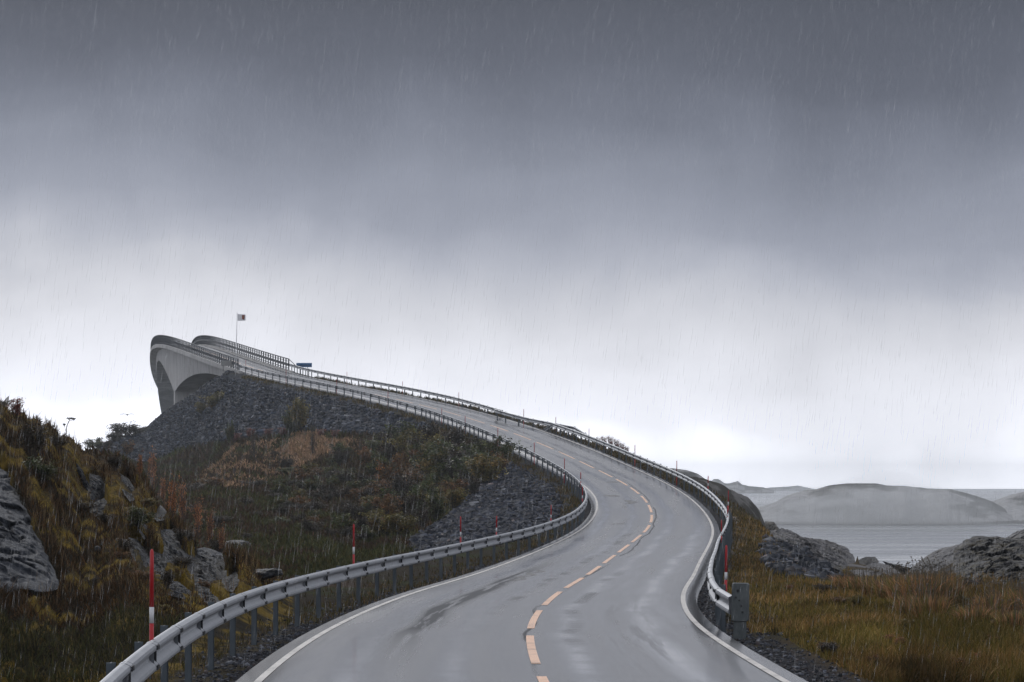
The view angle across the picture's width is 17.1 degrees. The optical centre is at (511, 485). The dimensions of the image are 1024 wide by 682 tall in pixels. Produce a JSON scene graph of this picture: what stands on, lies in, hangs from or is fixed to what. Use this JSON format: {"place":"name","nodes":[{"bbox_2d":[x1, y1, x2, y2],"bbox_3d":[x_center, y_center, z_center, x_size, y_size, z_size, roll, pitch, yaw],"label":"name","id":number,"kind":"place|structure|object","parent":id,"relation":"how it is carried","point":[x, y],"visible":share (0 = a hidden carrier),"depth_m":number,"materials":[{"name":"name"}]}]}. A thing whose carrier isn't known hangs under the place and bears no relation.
{"place":"outdoors","nodes":[
{"label":"outdoors","id":0,"kind":"place"},
{"bbox_2d":[176,345,807,681],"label":"road","id":1,"kind":"structure","parent":0,"point":[608,589],"depth_m":65.78,"materials":[{"name":"asphalt"}]},
{"bbox_2d":[0,372,1013,681],"bbox_3d":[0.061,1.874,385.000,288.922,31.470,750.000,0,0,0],"label":"ground","id":2,"kind":"structure","parent":0,"point":[266,612],"depth_m":71.43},
{"bbox_2d":[9,397,25,417],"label":"bush","id":3,"kind":"object","parent":2,"relation":"on","point":[17,408],"visible":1,"depth_m":78.44,"materials":[{"name":"brown plant"}]},
{"bbox_2d":[0,467,58,591],"bbox_3d":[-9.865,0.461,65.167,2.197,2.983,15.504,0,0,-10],"label":"rock","id":4,"kind":"object","parent":2,"relation":"on","point":[24,557],"visible":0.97,"depth_m":63.89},
{"bbox_2d":[17,418,52,455],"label":"bush","id":5,"kind":"object","parent":2,"relation":"on","point":[29,435],"visible":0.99,"depth_m":73.29,"materials":[{"name":"green plant"}]},
{"bbox_2d":[21,455,61,481],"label":"bush","id":6,"kind":"object","parent":2,"relation":"on","point":[46,470],"visible":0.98,"depth_m":71.57,"materials":[{"name":"green plant"}]},
{"bbox_2d":[50,431,69,452],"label":"bush","id":7,"kind":"object","parent":2,"relation":"on","point":[56,440],"visible":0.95,"depth_m":77.66,"materials":[{"name":"green plant"}]},
{"bbox_2d":[84,437,103,447],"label":"bush","id":8,"kind":"object","parent":2,"relation":"on","point":[99,442],"visible":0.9,"depth_m":423.31,"materials":[{"name":"green plant"}]},
{"bbox_2d":[88,473,104,501],"bbox_3d":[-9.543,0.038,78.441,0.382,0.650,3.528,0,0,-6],"label":"rock","id":9,"kind":"object","parent":2,"relation":"on","point":[97,485],"visible":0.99,"depth_m":78.33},
{"bbox_2d":[89,498,106,515],"bbox_3d":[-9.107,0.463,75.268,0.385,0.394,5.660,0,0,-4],"label":"rock","id":10,"kind":"object","parent":2,"relation":"on","point":[102,502],"visible":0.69,"depth_m":75.08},
{"bbox_2d":[106,453,124,470],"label":"bush","id":11,"kind":"object","parent":2,"relation":"on","point":[115,463],"visible":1,"depth_m":81.59,"materials":[{"name":"green plant"}]},
{"bbox_2d":[108,538,140,551],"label":"heather clump","id":12,"kind":"object","parent":2,"relation":"on","point":[126,542],"visible":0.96,"depth_m":67.31,"materials":[{"name":"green plant"}]},
{"bbox_2d":[106,421,145,437],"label":"bush","id":13,"kind":"object","parent":2,"relation":"on","point":[133,430],"visible":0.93,"depth_m":443.97,"materials":[{"name":"green plant"}]},
{"bbox_2d":[120,473,134,500],"bbox_3d":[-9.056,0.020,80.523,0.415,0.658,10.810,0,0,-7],"label":"rock","id":14,"kind":"object","parent":2,"relation":"on","point":[128,483],"visible":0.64,"depth_m":81.91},
{"bbox_2d":[122,505,156,527],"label":"bush","id":15,"kind":"object","parent":2,"relation":"on","point":[135,513],"visible":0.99,"depth_m":72.76,"materials":[{"name":"green plant"}]},
{"bbox_2d":[129,537,149,566],"bbox_3d":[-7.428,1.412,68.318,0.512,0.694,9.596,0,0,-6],"label":"rock","id":16,"kind":"object","parent":2,"relation":"on","point":[145,559],"visible":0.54,"depth_m":69.43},
{"bbox_2d":[0,393,286,681],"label":"grassy hillside","id":17,"kind":"structure","parent":2,"relation":"on","point":[29,674],"depth_m":61.44,"materials":[{"name":"green plant"}]},
{"bbox_2d":[147,446,157,487],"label":"sapling","id":18,"kind":"object","parent":2,"relation":"on","point":[152,463],"visible":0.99,"depth_m":252.44,"materials":[{"name":"brown plant"}]},
{"bbox_2d":[154,552,164,576],"bbox_3d":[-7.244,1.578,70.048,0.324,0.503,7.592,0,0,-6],"label":"rock","id":19,"kind":"object","parent":2,"relation":"on","point":[158,564],"visible":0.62,"depth_m":69.84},
{"bbox_2d":[155,567,178,588],"bbox_3d":[-6.403,1.712,63.239,0.398,0.427,0.457,0,0,-27],"label":"bush","id":20,"kind":"object","parent":2,"relation":"on","point":[167,575],"visible":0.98,"depth_m":63.18,"materials":[{"name":"green plant"}]},
{"bbox_2d":[161,529,182,566],"bbox_3d":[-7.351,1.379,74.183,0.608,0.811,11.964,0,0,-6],"label":"rock","id":21,"kind":"object","parent":2,"relation":"on","point":[172,548],"visible":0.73,"depth_m":75.20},
{"bbox_2d":[167,474,178,518],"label":"sapling","id":22,"kind":"object","parent":2,"relation":"on","point":[172,503],"visible":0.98,"depth_m":83.27,"materials":[{"name":"brown plant"}]},
{"bbox_2d":[167,580,190,598],"bbox_3d":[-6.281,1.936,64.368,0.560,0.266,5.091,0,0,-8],"label":"rock","id":23,"kind":"object","parent":2,"relation":"on","point":[180,588],"visible":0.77,"depth_m":64.09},
{"bbox_2d":[167,526,197,544],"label":"heather clump","id":24,"kind":"object","parent":2,"relation":"on","point":[179,534],"visible":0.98,"depth_m":76.85,"materials":[{"name":"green plant"}]},
{"bbox_2d":[171,555,194,567],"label":"heather clump","id":25,"kind":"object","parent":2,"relation":"on","point":[184,561],"visible":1,"depth_m":68.02,"materials":[{"name":"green plant"}]},
{"bbox_2d":[177,473,189,519],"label":"sapling","id":26,"kind":"object","parent":2,"relation":"on","point":[182,507],"visible":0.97,"depth_m":161.82,"materials":[{"name":"brown plant"}]},
{"bbox_2d":[190,495,202,538],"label":"sapling","id":27,"kind":"object","parent":2,"relation":"on","point":[197,516],"visible":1,"depth_m":144.40,"materials":[{"name":"brown plant"}]},
{"bbox_2d":[194,579,219,602],"bbox_3d":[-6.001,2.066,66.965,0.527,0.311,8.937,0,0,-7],"label":"rock","id":28,"kind":"object","parent":2,"relation":"on","point":[205,589],"visible":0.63,"depth_m":65.85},
{"bbox_2d":[194,547,224,583],"bbox_3d":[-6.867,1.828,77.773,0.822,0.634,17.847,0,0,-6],"label":"rock","id":29,"kind":"object","parent":2,"relation":"on","point":[208,563],"visible":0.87,"depth_m":78.56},
{"bbox_2d":[195,477,226,485],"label":"heather clump","id":30,"kind":"object","parent":2,"relation":"on","point":[215,481],"visible":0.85,"depth_m":237.27,"materials":[{"name":"brown plant"}]},
{"bbox_2d":[197,390,225,409],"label":"bush","id":31,"kind":"object","parent":2,"relation":"on","point":[214,399],"visible":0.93,"depth_m":399.76,"materials":[{"name":"green plant"}]},
{"bbox_2d":[150,335,295,413],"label":"bridge","id":32,"kind":"structure","parent":2,"relation":"on","point":[179,372],"depth_m":477.40,"materials":[{"name":"concrete"}]},
{"bbox_2d":[222,570,239,591],"bbox_3d":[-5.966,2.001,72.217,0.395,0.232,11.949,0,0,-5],"label":"rock","id":33,"kind":"object","parent":2,"relation":"on","point":[231,577],"visible":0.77,"depth_m":71.75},
{"bbox_2d":[100,377,412,455],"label":"rocks","id":34,"kind":"object","parent":2,"relation":"on","point":[409,419],"visible":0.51,"depth_m":376.53,"materials":[{"name":"stone"}]},
{"bbox_2d":[101,370,433,462],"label":"rock embankment","id":35,"kind":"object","parent":2,"relation":"on","point":[256,404],"visible":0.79,"depth_m":374.04,"materials":[{"name":"stone"}]},
{"bbox_2d":[256,568,282,579],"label":"rock","id":36,"kind":"object","parent":2,"relation":"on","point":[269,573],"visible":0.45,"depth_m":72.53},
{"bbox_2d":[267,480,291,494],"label":"bush","id":37,"kind":"object","parent":2,"relation":"on","point":[279,486],"visible":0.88,"depth_m":231.20,"materials":[{"name":"green plant"}]},
{"bbox_2d":[79,426,486,584],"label":"hillside heath","id":38,"kind":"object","parent":2,"relation":"on","point":[221,458],"visible":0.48,"depth_m":205.90,"materials":[{"name":"green plant"}]},
{"bbox_2d":[280,410,297,433],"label":"bush","id":39,"kind":"object","parent":2,"relation":"on","point":[288,422],"visible":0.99,"depth_m":327.62,"materials":[{"name":"green plant"}]},
{"bbox_2d":[285,394,310,432],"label":"bush","id":40,"kind":"object","parent":2,"relation":"on","point":[300,417],"visible":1,"depth_m":324.98,"materials":[{"name":"green plant"}]},
{"bbox_2d":[294,476,322,490],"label":"bush","id":41,"kind":"object","parent":2,"relation":"on","point":[308,484],"visible":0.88,"depth_m":227.33,"materials":[{"name":"green plant"}]},
{"bbox_2d":[300,518,325,532],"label":"bush","id":42,"kind":"object","parent":2,"relation":"on","point":[310,526],"visible":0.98,"depth_m":154.02,"materials":[{"name":"green plant"}]},
{"bbox_2d":[329,448,352,466],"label":"bush","id":43,"kind":"object","parent":2,"relation":"on","point":[342,456],"visible":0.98,"depth_m":268.33,"materials":[{"name":"green plant"}]},
{"bbox_2d":[100,365,587,681],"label":"guardrail","id":44,"kind":"object","parent":2,"relation":"on","point":[141,663],"visible":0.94,"depth_m":63.53,"materials":[{"name":"metal"}]},
{"bbox_2d":[149,549,153,640],"bbox_3d":[-3.819,1.286,36.179,0.047,1.226,0.046,0,0,23],"label":"snow pole","id":45,"kind":"object","parent":44,"relation":"attached to","point":[151,622],"visible":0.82,"depth_m":36.16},
{"bbox_2d":[329,513,358,528],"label":"bush","id":46,"kind":"object","parent":2,"relation":"on","point":[338,521],"visible":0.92,"depth_m":160.38,"materials":[{"name":"green plant"}]},
{"bbox_2d":[355,445,386,464],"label":"bush","id":47,"kind":"object","parent":2,"relation":"on","point":[364,453],"visible":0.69,"depth_m":262.35,"materials":[{"name":"brown plant"}]},
{"bbox_2d":[360,437,385,455],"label":"bush","id":48,"kind":"object","parent":2,"relation":"on","point":[376,444],"visible":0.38,"depth_m":266.16,"materials":[{"name":"green plant"}]},
{"bbox_2d":[360,449,397,480],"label":"bush","id":49,"kind":"object","parent":2,"relation":"on","point":[372,466],"visible":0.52,"depth_m":240.66,"materials":[{"name":"green plant"}]},
{"bbox_2d":[365,478,401,496],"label":"bush","id":50,"kind":"object","parent":2,"relation":"on","point":[384,483],"visible":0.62,"depth_m":211.69,"materials":[{"name":"brown plant"}]},
{"bbox_2d":[367,512,401,538],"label":"bush","id":51,"kind":"object","parent":2,"relation":"on","point":[381,527],"visible":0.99,"depth_m":150.70,"materials":[{"name":"green plant"}]},
{"bbox_2d":[377,436,397,459],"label":"bush","id":52,"kind":"object","parent":2,"relation":"on","point":[390,451],"visible":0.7,"depth_m":260.27,"materials":[{"name":"green plant"}]},
{"bbox_2d":[369,492,406,515],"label":"bush","id":53,"kind":"object","parent":2,"relation":"on","point":[387,505],"visible":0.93,"depth_m":179.58,"materials":[{"name":"brown plant"}]},
{"bbox_2d":[374,460,405,486],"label":"bush","id":54,"kind":"object","parent":2,"relation":"on","point":[388,471],"visible":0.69,"depth_m":230.99,"materials":[{"name":"green plant"}]},
{"bbox_2d":[382,511,422,535],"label":"bush","id":55,"kind":"object","parent":2,"relation":"on","point":[398,526],"visible":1,"depth_m":150.61,"materials":[{"name":"green plant"}]},
{"bbox_2d":[382,428,426,454],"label":"bush","id":56,"kind":"object","parent":2,"relation":"on","point":[398,442],"visible":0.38,"depth_m":258.57,"materials":[{"name":"green plant"}]},
{"bbox_2d":[388,470,423,494],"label":"bush","id":57,"kind":"object","parent":2,"relation":"on","point":[399,482],"visible":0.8,"depth_m":209.42,"materials":[{"name":"green plant"}]},
{"bbox_2d":[386,420,425,444],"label":"bush","id":58,"kind":"object","parent":2,"relation":"on","point":[407,430],"visible":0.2,"depth_m":262.27,"materials":[{"name":"green plant"}]},
{"bbox_2d":[390,448,422,470],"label":"bush","id":59,"kind":"object","parent":2,"relation":"on","point":[399,458],"visible":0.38,"depth_m":239.79,"materials":[{"name":"brown plant"}]},
{"bbox_2d":[393,487,423,512],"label":"bush","id":60,"kind":"object","parent":2,"relation":"on","point":[404,506],"visible":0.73,"depth_m":183.70,"materials":[{"name":"green plant"}]},
{"bbox_2d":[400,465,423,487],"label":"bush","id":61,"kind":"object","parent":2,"relation":"on","point":[413,471],"visible":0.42,"depth_m":216.84,"materials":[{"name":"brown plant"}]},
{"bbox_2d":[393,482,431,512],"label":"bush","id":62,"kind":"object","parent":2,"relation":"on","point":[421,492],"visible":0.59,"depth_m":185.44,"materials":[{"name":"green plant"}]},
{"bbox_2d":[411,456,436,474],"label":"bush","id":63,"kind":"object","parent":2,"relation":"on","point":[426,465],"visible":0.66,"depth_m":231.96,"materials":[{"name":"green plant"}]},
{"bbox_2d":[415,419,446,441],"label":"bush","id":64,"kind":"object","parent":2,"relation":"on","point":[429,430],"visible":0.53,"depth_m":259.62,"materials":[{"name":"green plant"}]},
{"bbox_2d":[414,491,451,518],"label":"bush","id":65,"kind":"object","parent":2,"relation":"on","point":[436,505],"visible":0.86,"depth_m":176.19,"materials":[{"name":"green plant"}]},
{"bbox_2d":[408,441,459,471],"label":"bush","id":66,"kind":"object","parent":2,"relation":"on","point":[438,457],"visible":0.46,"depth_m":231.47,"materials":[{"name":"green plant"}]},
{"bbox_2d":[424,461,455,486],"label":"bush","id":67,"kind":"object","parent":2,"relation":"on","point":[440,473],"visible":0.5,"depth_m":220.06,"materials":[{"name":"green plant"}]},
{"bbox_2d":[289,364,599,445],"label":"guardrail","id":68,"kind":"object","parent":2,"relation":"on","point":[495,410],"visible":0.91,"depth_m":327.03,"materials":[{"name":"metal"}]},
{"bbox_2d":[438,423,466,446],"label":"bush","id":69,"kind":"object","parent":2,"relation":"on","point":[454,435],"visible":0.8,"depth_m":250.88,"materials":[{"name":"green plant"}]},
{"bbox_2d":[438,479,468,493],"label":"bush","id":70,"kind":"object","parent":2,"relation":"on","point":[452,485],"visible":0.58,"depth_m":200.57,"materials":[{"name":"green plant"}]},
{"bbox_2d":[442,487,469,507],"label":"bush","id":71,"kind":"object","parent":2,"relation":"on","point":[454,499],"visible":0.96,"depth_m":190.11,"materials":[{"name":"green plant"}]},
{"bbox_2d":[444,445,481,473],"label":"bush","id":72,"kind":"object","parent":2,"relation":"on","point":[453,454],"visible":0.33,"depth_m":225.16,"materials":[{"name":"green plant"}]},
{"bbox_2d":[453,475,483,494],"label":"bush","id":73,"kind":"object","parent":2,"relation":"on","point":[473,485],"visible":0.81,"depth_m":203.64,"materials":[{"name":"green plant"}]},
{"bbox_2d":[448,452,489,479],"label":"bush","id":74,"kind":"object","parent":2,"relation":"on","point":[456,461],"visible":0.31,"depth_m":217.39,"materials":[{"name":"green plant"}]},
{"bbox_2d":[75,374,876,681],"bbox_3d":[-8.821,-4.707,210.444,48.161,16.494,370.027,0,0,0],"label":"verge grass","id":75,"kind":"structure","parent":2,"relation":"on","point":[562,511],"depth_m":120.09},
{"bbox_2d":[460,439,494,455],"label":"bush","id":76,"kind":"object","parent":2,"relation":"on","point":[482,447],"visible":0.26,"depth_m":233.65,"materials":[{"name":"green plant"}]},
{"bbox_2d":[407,461,562,551],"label":"rock embankment","id":77,"kind":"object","parent":2,"relation":"on","point":[532,512],"visible":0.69,"depth_m":174.27,"materials":[{"name":"stone"}]},
{"bbox_2d":[461,454,508,482],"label":"bush","id":78,"kind":"object","parent":2,"relation":"on","point":[488,473],"visible":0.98,"depth_m":214.20,"materials":[{"name":"green plant"}]},
{"bbox_2d":[417,462,562,546],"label":"rocks","id":79,"kind":"object","parent":2,"relation":"on","point":[519,503],"visible":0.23,"depth_m":174.14,"materials":[{"name":"stone"}]},
{"bbox_2d":[482,436,530,463],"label":"bush","id":80,"kind":"object","parent":2,"relation":"on","point":[505,450],"visible":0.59,"depth_m":232.43,"materials":[{"name":"green plant"}]},
{"bbox_2d":[144,530,872,681],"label":"shoulder gravel","id":81,"kind":"structure","parent":2,"relation":"on","point":[744,642],"depth_m":53.75,"materials":[{"name":"gravel"}]},
{"bbox_2d":[544,423,749,638],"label":"guardrail","id":82,"kind":"object","parent":2,"relation":"on","point":[735,604],"visible":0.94,"depth_m":83.31,"materials":[{"name":"metal"}]},
{"bbox_2d":[755,534,851,582],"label":"rock fill","id":83,"kind":"object","parent":2,"relation":"on","point":[806,562],"visible":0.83,"depth_m":112.12,"materials":[{"name":"stone"}]},
{"bbox_2d":[771,528,854,567],"bbox_3d":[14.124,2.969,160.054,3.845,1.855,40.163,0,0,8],"label":"rock","id":84,"kind":"object","parent":2,"relation":"on","point":[833,553],"visible":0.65,"depth_m":161.58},
{"bbox_2d":[816,640,840,655],"bbox_3d":[4.847,2.487,52.274,0.438,0.261,0.382,0,0,35],"label":"rock","id":85,"kind":"object","parent":2,"relation":"on","point":[831,646],"visible":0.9,"depth_m":52.24,"materials":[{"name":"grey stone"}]},
{"bbox_2d":[819,567,872,587],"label":"reed clump","id":86,"kind":"object","parent":2,"relation":"on","point":[835,581],"visible":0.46,"depth_m":87.64,"materials":[{"name":"brown plant"}]},
{"bbox_2d":[836,567,884,590],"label":"reed clump","id":87,"kind":"object","parent":2,"relation":"on","point":[850,584],"visible":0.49,"depth_m":84.19,"materials":[{"name":"brown plant"}]},
{"bbox_2d":[718,508,1023,681],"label":"meadow grass","id":88,"kind":"structure","parent":2,"relation":"on","point":[1002,660],"depth_m":56.56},
{"bbox_2d":[854,562,899,577],"bbox_3d":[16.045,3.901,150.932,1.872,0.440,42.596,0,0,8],"label":"rock","id":89,"kind":"object","parent":2,"relation":"on","point":[876,565],"visible":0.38,"depth_m":158.54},
{"bbox_2d":[852,567,902,595],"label":"reed clump","id":90,"kind":"object","parent":2,"relation":"on","point":[867,586],"visible":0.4,"depth_m":77.96,"materials":[{"name":"brown plant"}]},
{"bbox_2d":[867,567,906,599],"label":"reed clump","id":91,"kind":"object","parent":2,"relation":"on","point":[882,593],"visible":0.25,"depth_m":74.70,"materials":[{"name":"brown plant"}]},
{"bbox_2d":[873,560,937,600],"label":"reed clump","id":92,"kind":"object","parent":2,"relation":"on","point":[891,590],"visible":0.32,"depth_m":73.71,"materials":[{"name":"brown plant"}]},
{"bbox_2d":[886,583,932,615],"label":"reed clump","id":93,"kind":"object","parent":2,"relation":"on","point":[904,605],"visible":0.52,"depth_m":65.57,"materials":[{"name":"brown plant"}]},
{"bbox_2d":[889,556,955,601],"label":"reed clump","id":94,"kind":"object","parent":2,"relation":"on","point":[920,586],"visible":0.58,"depth_m":70.21,"materials":[{"name":"brown plant"}]},
{"bbox_2d":[898,578,964,617],"bbox_3d":[7.872,2.104,63.505,1.480,0.763,1.501,0,0,32],"label":"reed clump","id":95,"kind":"object","parent":2,"relation":"on","point":[933,605],"visible":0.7,"depth_m":63.44,"materials":[{"name":"brown plant"}]},
{"bbox_2d":[906,544,957,574],"bbox_3d":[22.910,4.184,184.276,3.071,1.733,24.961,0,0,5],"label":"rock","id":96,"kind":"object","parent":2,"relation":"on","point":[943,554],"visible":0.48,"depth_m":189.32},
{"bbox_2d":[908,559,963,602],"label":"reed clump","id":97,"kind":"object","parent":2,"relation":"on","point":[947,590],"visible":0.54,"depth_m":70.45,"materials":[{"name":"brown plant"}]},
{"bbox_2d":[933,565,971,597],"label":"reed clump","id":98,"kind":"object","parent":2,"relation":"on","point":[959,588],"visible":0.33,"depth_m":74.58,"materials":[{"name":"brown plant"}]},
{"bbox_2d":[942,595,996,620],"bbox_3d":[8.245,2.225,60.885,1.214,0.545,1.363,0,0,-9],"label":"reed clump","id":99,"kind":"object","parent":2,"relation":"on","point":[971,612],"visible":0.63,"depth_m":60.87,"materials":[{"name":"brown plant"}]},
{"bbox_2d":[952,536,1023,585],"bbox_3d":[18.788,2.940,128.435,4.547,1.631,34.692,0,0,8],"label":"rock","id":100,"kind":"object","parent":2,"relation":"on","point":[984,555],"visible":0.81,"depth_m":132.07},
{"bbox_2d":[959,579,1018,617],"bbox_3d":[8.907,2.110,63.294,1.318,0.755,1.479,0,0,34],"label":"reed clump","id":101,"kind":"object","parent":2,"relation":"on","point":[992,603],"visible":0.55,"depth_m":63.15,"materials":[{"name":"brown plant"}]},
{"bbox_2d":[973,571,1023,609],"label":"reed clump","id":102,"kind":"object","parent":2,"relation":"on","point":[996,591],"visible":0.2,"depth_m":66.45,"materials":[{"name":"brown plant"}]},
{"bbox_2d":[989,598,1023,627],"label":"reed clump","id":103,"kind":"object","parent":2,"relation":"on","point":[1018,616],"visible":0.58,"depth_m":57.64,"materials":[{"name":"brown plant"}]},
{"bbox_2d":[993,570,1023,613],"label":"reed clump","id":104,"kind":"object","parent":2,"relation":"on","point":[1011,592],"visible":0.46,"depth_m":64.80,"materials":[{"name":"brown plant"}]},
{"bbox_2d":[0,0,1023,488],"label":"sky","id":105,"kind":"structure","parent":0,"point":[757,243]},
{"bbox_2d":[712,479,773,492],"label":"island","id":106,"kind":"structure","parent":0,"point":[737,487],"depth_m":3366.69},
{"bbox_2d":[767,486,813,490],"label":"island","id":107,"kind":"structure","parent":0,"point":[795,488],"depth_m":4878.75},
{"bbox_2d":[738,489,1023,567],"bbox_3d":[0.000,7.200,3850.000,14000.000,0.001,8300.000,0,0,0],"label":"sea","id":108,"kind":"structure","parent":0,"point":[896,544],"depth_m":503.88,"materials":[{"name":"liquid"}]},
{"bbox_2d":[758,483,1014,524],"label":"island","id":109,"kind":"structure","parent":0,"point":[859,504],"depth_m":654.80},
{"bbox_2d":[992,492,1023,523],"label":"island","id":110,"kind":"structure","parent":0,"point":[1012,505],"depth_m":695.26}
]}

